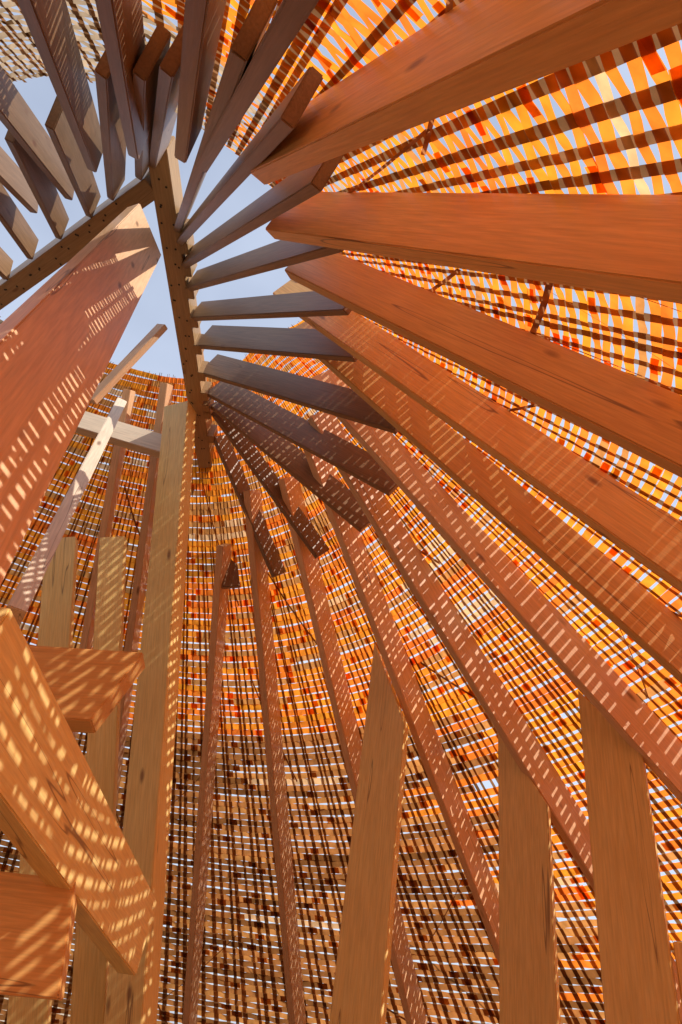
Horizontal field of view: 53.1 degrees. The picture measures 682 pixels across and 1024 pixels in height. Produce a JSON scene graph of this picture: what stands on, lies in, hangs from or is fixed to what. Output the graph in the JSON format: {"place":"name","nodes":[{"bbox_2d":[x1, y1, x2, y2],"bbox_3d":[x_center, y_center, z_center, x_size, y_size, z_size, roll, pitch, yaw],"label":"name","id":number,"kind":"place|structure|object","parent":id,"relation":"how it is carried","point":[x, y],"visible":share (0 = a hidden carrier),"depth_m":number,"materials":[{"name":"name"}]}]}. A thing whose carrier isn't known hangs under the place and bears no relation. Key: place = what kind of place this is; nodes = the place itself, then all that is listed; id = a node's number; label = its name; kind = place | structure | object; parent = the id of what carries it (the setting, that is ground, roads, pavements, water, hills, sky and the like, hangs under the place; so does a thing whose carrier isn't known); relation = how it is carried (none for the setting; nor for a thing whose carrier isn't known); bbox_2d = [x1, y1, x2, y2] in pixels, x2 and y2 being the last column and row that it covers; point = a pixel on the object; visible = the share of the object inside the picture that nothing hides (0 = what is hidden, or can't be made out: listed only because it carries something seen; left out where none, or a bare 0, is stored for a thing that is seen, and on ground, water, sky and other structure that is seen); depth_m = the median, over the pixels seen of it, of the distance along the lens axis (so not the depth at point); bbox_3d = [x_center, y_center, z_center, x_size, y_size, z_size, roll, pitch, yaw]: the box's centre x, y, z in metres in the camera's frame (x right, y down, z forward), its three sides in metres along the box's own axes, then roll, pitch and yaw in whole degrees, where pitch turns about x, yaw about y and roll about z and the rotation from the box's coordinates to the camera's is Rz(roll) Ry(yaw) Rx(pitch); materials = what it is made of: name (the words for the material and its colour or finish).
{"place":"outdoors","nodes":[
{"label":"outdoors","id":0,"kind":"place"},
{"bbox_2d":[148,136,219,490],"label":"spine beam","id":1,"kind":"structure","parent":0,"point":[166,171],"depth_m":5.44,"materials":[{"name":"brown wood"}]},
{"bbox_2d":[177,219,188,242],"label":"hanger block","id":2,"kind":"structure","parent":1,"relation":"attached to","point":[182,229],"depth_m":5.05,"materials":[{"name":"brown wood"}]},
{"bbox_2d":[178,235,193,254],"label":"hanger block","id":3,"kind":"structure","parent":1,"relation":"attached to","point":[185,248],"depth_m":5.15,"materials":[{"name":"brown wood"}]},
{"bbox_2d":[185,276,198,298],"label":"hanger block","id":4,"kind":"structure","parent":1,"relation":"attached to","point":[191,294],"depth_m":5.45,"materials":[{"name":"brown wood"}]},
{"bbox_2d":[189,306,200,327],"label":"hanger block","id":5,"kind":"structure","parent":1,"relation":"attached to","point":[194,323],"depth_m":5.67,"materials":[{"name":"brown wood"}]},
{"bbox_2d":[193,333,203,354],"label":"hanger block","id":6,"kind":"structure","parent":1,"relation":"attached to","point":[198,350],"depth_m":5.89,"materials":[{"name":"brown wood"}]},
{"bbox_2d":[197,361,208,380],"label":"hanger block","id":7,"kind":"structure","parent":1,"relation":"attached to","point":[201,376],"depth_m":6.13,"materials":[{"name":"brown wood"}]},
{"bbox_2d":[182,263,196,276],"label":"hanger block","id":8,"kind":"structure","parent":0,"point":[188,272],"depth_m":5.30,"materials":[{"name":"brown wood"}]},
{"bbox_2d":[200,381,211,400],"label":"hanger block","id":9,"kind":"structure","parent":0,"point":[207,386],"depth_m":6.32,"materials":[{"name":"brown wood"}]},
{"bbox_2d":[202,398,213,412],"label":"hanger block","id":10,"kind":"structure","parent":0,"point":[206,406],"depth_m":6.42,"materials":[{"name":"brown wood"}]},
{"bbox_2d":[203,402,213,418],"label":"hanger block","id":11,"kind":"structure","parent":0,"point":[208,415],"depth_m":6.50,"materials":[{"name":"brown wood"}]},
{"bbox_2d":[206,424,217,442],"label":"hanger block","id":12,"kind":"structure","parent":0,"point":[212,432],"depth_m":6.76,"materials":[{"name":"brown wood"}]},
{"bbox_2d":[174,0,277,232],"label":"jack rafter","id":13,"kind":"object","parent":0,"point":[247,40],"visible":0.91,"depth_m":1.92,"materials":[{"name":"brown wood"}]},
{"bbox_2d":[214,435,285,577],"bbox_3d":[-0.913,-0.069,6.782,0.050,0.180,1.514,-27,-96,38],"label":"jack rafter","id":14,"kind":"object","parent":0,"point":[240,485],"visible":0.85,"depth_m":6.75,"materials":[{"name":"brown wood"}]},
{"bbox_2d":[211,411,329,558],"bbox_3d":[-0.674,-0.291,6.468,1.711,0.180,0.050,54,-44,7],"label":"jack rafter","id":15,"kind":"object","parent":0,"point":[268,479],"visible":0.76,"depth_m":6.43,"materials":[{"name":"brown wood"}]},
{"bbox_2d":[210,402,369,531],"bbox_3d":[-0.451,-0.482,6.181,1.931,0.250,0.050,39,-33,20],"label":"jack rafter","id":16,"kind":"object","parent":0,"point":[336,495],"visible":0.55,"depth_m":6.11,"materials":[{"name":"brown wood"}]},
{"bbox_2d":[0,0,681,1023],"label":"sky","id":17,"kind":"structure","parent":0,"point":[154,307],"materials":[{"name":"blue"}]},
{"label":"ground","id":18,"kind":"structure","parent":0,"visible":0},
{"bbox_2d":[0,146,37,212],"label":"rib","id":19,"kind":"object","parent":18,"relation":"on","point":[13,182],"visible":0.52,"depth_m":4.59,"materials":[{"name":"brown wood"}]},
{"bbox_2d":[0,65,73,199],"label":"rib","id":20,"kind":"object","parent":18,"relation":"on","point":[22,124],"visible":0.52,"depth_m":3.71,"materials":[{"name":"brown wood"}]},
{"bbox_2d":[6,537,77,1023],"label":"back post","id":21,"kind":"object","parent":18,"relation":"on","point":[56,618],"visible":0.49,"depth_m":5.62,"materials":[{"name":"brown wood"}]},
{"bbox_2d":[17,0,102,171],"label":"rib","id":22,"kind":"object","parent":18,"relation":"on","point":[49,25],"visible":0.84,"depth_m":2.58,"materials":[{"name":"brown wood"}]},
{"bbox_2d":[0,204,160,584],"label":"strut wide","id":23,"kind":"object","parent":18,"relation":"on","point":[62,329],"visible":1,"depth_m":2.10,"materials":[{"name":"brown wood"}]},
{"bbox_2d":[70,536,126,1023],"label":"back post","id":24,"kind":"object","parent":18,"relation":"on","point":[90,980],"visible":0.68,"depth_m":4.79,"materials":[{"name":"brown wood"}]},
{"bbox_2d":[72,389,135,738],"bbox_3d":[-3.022,3.080,7.348,0.075,8.854,0.235,11,5,-5],"label":"rib","id":25,"kind":"object","parent":18,"relation":"on","point":[111,495],"visible":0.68,"depth_m":7.01,"materials":[{"name":"brown wood"}]},
{"bbox_2d":[95,0,150,159],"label":"rib","id":26,"kind":"object","parent":18,"relation":"on","point":[121,25],"visible":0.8,"depth_m":2.19,"materials":[{"name":"brown wood"}]},
{"bbox_2d":[116,382,172,808],"bbox_3d":[-2.472,3.092,7.345,0.075,8.942,0.235,9,4,1],"label":"rib","id":27,"kind":"object","parent":18,"relation":"on","point":[141,571],"visible":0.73,"depth_m":7.06,"materials":[{"name":"brown wood"}]},
{"bbox_2d":[104,401,195,1023],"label":"post","id":28,"kind":"object","parent":18,"relation":"on","point":[131,999],"visible":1,"depth_m":4.81,"materials":[{"name":"brown wood"}]},
{"bbox_2d":[6,397,126,626],"bbox_3d":[-1.819,-0.194,4.756,0.090,3.420,0.240,26,-71,-20],"label":"brace","id":29,"kind":"object","parent":28,"relation":"attached to","point":[21,599],"visible":0.87,"depth_m":3.98,"materials":[{"name":"brown wood"}]},
{"bbox_2d":[75,411,161,457],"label":"cross beam","id":30,"kind":"structure","parent":28,"relation":"attached to","point":[134,438],"depth_m":6.46,"materials":[{"name":"brown wood"}]},
{"bbox_2d":[174,0,226,162],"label":"rib","id":31,"kind":"object","parent":18,"relation":"on","point":[203,21],"visible":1,"depth_m":1.99,"materials":[{"name":"brown wood"}]},
{"bbox_2d":[182,543,231,1023],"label":"rib","id":32,"kind":"object","parent":18,"relation":"on","point":[208,766],"visible":1,"depth_m":7.12,"materials":[{"name":"brown wood"}]},
{"bbox_2d":[196,0,318,172],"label":"rib","id":33,"kind":"object","parent":18,"relation":"on","point":[290,17],"visible":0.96,"depth_m":1.71,"materials":[{"name":"brown wood"}]},
{"bbox_2d":[243,490,305,1023],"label":"rib","id":34,"kind":"object","parent":18,"relation":"on","point":[276,774],"visible":1,"depth_m":6.86,"materials":[{"name":"brown wood"}]},
{"bbox_2d":[0,0,681,1023],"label":"woven shell","id":35,"kind":"object","parent":18,"relation":"on","point":[240,736],"visible":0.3,"depth_m":5.84},
{"bbox_2d":[0,168,153,309],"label":"short spine beam","id":36,"kind":"structure","parent":35,"relation":"attached to","point":[135,191],"depth_m":5.27,"materials":[{"name":"brown wood"}]},
{"bbox_2d":[0,247,12,279],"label":"jack rafter","id":37,"kind":"object","parent":36,"relation":"attached to","point":[6,261],"visible":1,"depth_m":5.56,"materials":[{"name":"brown wood"}]},
{"bbox_2d":[0,183,38,259],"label":"jack rafter","id":38,"kind":"object","parent":36,"relation":"attached to","point":[13,221],"visible":1,"depth_m":5.08,"materials":[{"name":"brown wood"}]},
{"bbox_2d":[4,131,68,239],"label":"jack rafter","id":39,"kind":"object","parent":36,"relation":"attached to","point":[45,194],"visible":0.68,"depth_m":4.51,"materials":[{"name":"brown wood"}]},
{"bbox_2d":[45,96,100,217],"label":"jack rafter","id":40,"kind":"object","parent":36,"relation":"attached to","point":[81,177],"visible":0.79,"depth_m":3.97,"materials":[{"name":"brown wood"}]},
{"bbox_2d":[1,178,209,463],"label":"nail heads","id":41,"kind":"object","parent":36,"relation":"attached to","point":[160,206],"visible":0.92,"depth_m":5.40,"materials":[{"name":"black metal"}]},
{"bbox_2d":[95,49,125,200],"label":"jack rafter","id":42,"kind":"object","parent":36,"relation":"attached to","point":[113,145],"visible":0.71,"depth_m":3.25,"materials":[{"name":"brown wood"}]},
{"bbox_2d":[90,324,167,403],"bbox_3d":[-1.691,-1.188,5.424,0.100,0.911,0.050,14,-32,33],"label":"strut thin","id":43,"kind":"object","parent":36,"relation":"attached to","point":[119,371],"visible":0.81,"depth_m":5.39,"materials":[{"name":"brown wood"}]},
{"bbox_2d":[132,24,170,180],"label":"jack rafter","id":44,"kind":"object","parent":36,"relation":"attached to","point":[145,70],"visible":0.77,"depth_m":2.42,"materials":[{"name":"brown wood"}]},
{"bbox_2d":[149,25,182,168],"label":"jack rafter","id":45,"kind":"object","parent":36,"relation":"attached to","point":[166,104],"visible":0.74,"depth_m":2.60,"materials":[{"name":"brown wood"}]},
{"bbox_2d":[214,501,239,588],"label":"jack rafter","id":46,"kind":"object","parent":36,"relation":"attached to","point":[231,580],"visible":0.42,"depth_m":6.98,"materials":[{"name":"brown wood"}]},
{"bbox_2d":[176,66,322,245],"bbox_3d":[-0.648,-1.664,3.590,0.052,3.405,0.180,30,-86,-23],"label":"jack rafter","id":47,"kind":"object","parent":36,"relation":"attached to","point":[276,129],"visible":0.97,"depth_m":2.39,"materials":[{"name":"brown wood"}]},
{"bbox_2d":[181,154,344,267],"bbox_3d":[-0.612,-1.605,3.871,0.050,0.180,3.169,32,1,-25],"label":"jack rafter","id":48,"kind":"object","parent":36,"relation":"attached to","point":[286,194],"visible":0.77,"depth_m":3.07,"materials":[{"name":"brown wood"}]},
{"bbox_2d":[186,240,343,290],"bbox_3d":[-0.571,-1.535,4.223,0.050,0.180,2.840,35,-4,-29],"label":"jack rafter","id":49,"kind":"object","parent":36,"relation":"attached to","point":[279,254],"visible":0.66,"depth_m":3.96,"materials":[{"name":"brown wood"}]},
{"bbox_2d":[191,291,351,320],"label":"jack rafter","id":50,"kind":"object","parent":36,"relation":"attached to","point":[306,304],"visible":0.76,"depth_m":4.61,"materials":[{"name":"brown wood"}]},
{"bbox_2d":[198,325,357,361],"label":"jack rafter","id":51,"kind":"object","parent":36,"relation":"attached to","point":[303,343],"visible":0.76,"depth_m":5.18,"materials":[{"name":"brown wood"}]},
{"bbox_2d":[203,354,397,433],"bbox_3d":[-0.371,-0.985,5.446,2.304,0.250,0.050,23,-25,40],"label":"jack rafter","id":52,"kind":"object","parent":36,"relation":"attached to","point":[336,400],"visible":0.76,"depth_m":5.38,"materials":[{"name":"brown wood"}]},
{"bbox_2d":[208,381,397,495],"bbox_3d":[-0.359,-0.692,5.843,2.164,0.250,0.050,31,-28,30],"label":"jack rafter","id":53,"kind":"object","parent":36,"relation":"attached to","point":[359,463],"visible":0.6,"depth_m":5.76,"materials":[{"name":"brown wood"}]},
{"bbox_2d":[278,477,427,1023],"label":"rib","id":54,"kind":"object","parent":18,"relation":"on","point":[347,727],"visible":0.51,"depth_m":6.39,"materials":[{"name":"brown wood"}]},
{"bbox_2d":[329,643,408,1023],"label":"post","id":55,"kind":"object","parent":18,"relation":"on","point":[361,985],"visible":0.87,"depth_m":5.04,"materials":[{"name":"brown wood"}]},
{"bbox_2d":[303,450,498,962],"bbox_3d":[1.160,3.064,5.780,0.236,7.850,0.076,-16,-7,-45],"label":"rib","id":56,"kind":"object","parent":18,"relation":"on","point":[457,820],"visible":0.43,"depth_m":5.87,"materials":[{"name":"brown wood"}]},
{"bbox_2d":[251,0,681,184],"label":"rib","id":57,"kind":"object","parent":18,"relation":"on","point":[465,53],"visible":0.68,"depth_m":1.33,"materials":[{"name":"brown wood"}]},
{"bbox_2d":[266,192,681,303],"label":"rib","id":58,"kind":"object","parent":18,"relation":"on","point":[628,244],"visible":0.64,"depth_m":1.92,"materials":[{"name":"brown wood"}]},
{"bbox_2d":[273,280,681,591],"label":"rib","id":59,"kind":"object","parent":18,"relation":"on","point":[643,531],"visible":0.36,"depth_m":3.43,"materials":[{"name":"brown wood"}]},
{"bbox_2d":[285,253,681,477],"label":"rib","id":60,"kind":"object","parent":18,"relation":"on","point":[639,417],"visible":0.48,"depth_m":2.73,"materials":[{"name":"brown wood"}]},
{"bbox_2d":[294,322,681,683],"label":"rib","id":61,"kind":"object","parent":18,"relation":"on","point":[649,623],"visible":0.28,"depth_m":3.88,"materials":[{"name":"brown wood"}]},
{"bbox_2d":[308,412,681,1023],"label":"rib","id":62,"kind":"object","parent":18,"relation":"on","point":[569,820],"visible":0.68,"depth_m":5.22,"materials":[{"name":"brown wood"}]},
{"bbox_2d":[311,370,681,803],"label":"rib","id":63,"kind":"object","parent":18,"relation":"on","point":[630,716],"visible":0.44,"depth_m":4.41,"materials":[{"name":"brown wood"}]},
{"bbox_2d":[498,734,560,1023],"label":"post","id":64,"kind":"object","parent":18,"relation":"on","point":[528,978],"visible":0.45,"depth_m":4.48,"materials":[{"name":"brown wood"}]},
{"bbox_2d":[578,691,680,1023],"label":"post","id":65,"kind":"object","parent":18,"relation":"on","point":[638,977],"visible":0.86,"depth_m":3.59,"materials":[{"name":"brown wood"}]},
{"bbox_2d":[673,941,681,1004],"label":"post","id":66,"kind":"object","parent":18,"relation":"on","point":[677,946],"visible":1,"depth_m":3.34,"materials":[{"name":"brown wood"}]},
{"bbox_3d":[-2.139,1.476,2.254,0.140,3.100,0.240,10,-38,0],"label":"side post","id":67,"kind":"object","parent":18,"relation":"on","visible":0},
{"bbox_2d":[0,871,76,1000],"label":"beam end","id":68,"kind":"structure","parent":67,"relation":"attached to","point":[37,918],"depth_m":2.42,"materials":[{"name":"brown wood"}]},
{"bbox_2d":[0,607,156,975],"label":"brace","id":69,"kind":"object","parent":68,"relation":"attached to","point":[59,827],"visible":0.9,"depth_m":2.35,"materials":[{"name":"brown wood"}]},
{"bbox_2d":[29,645,144,732],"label":"beam end","id":70,"kind":"structure","parent":67,"relation":"attached to","point":[89,688],"depth_m":2.95,"materials":[{"name":"brown wood"}]}
]}

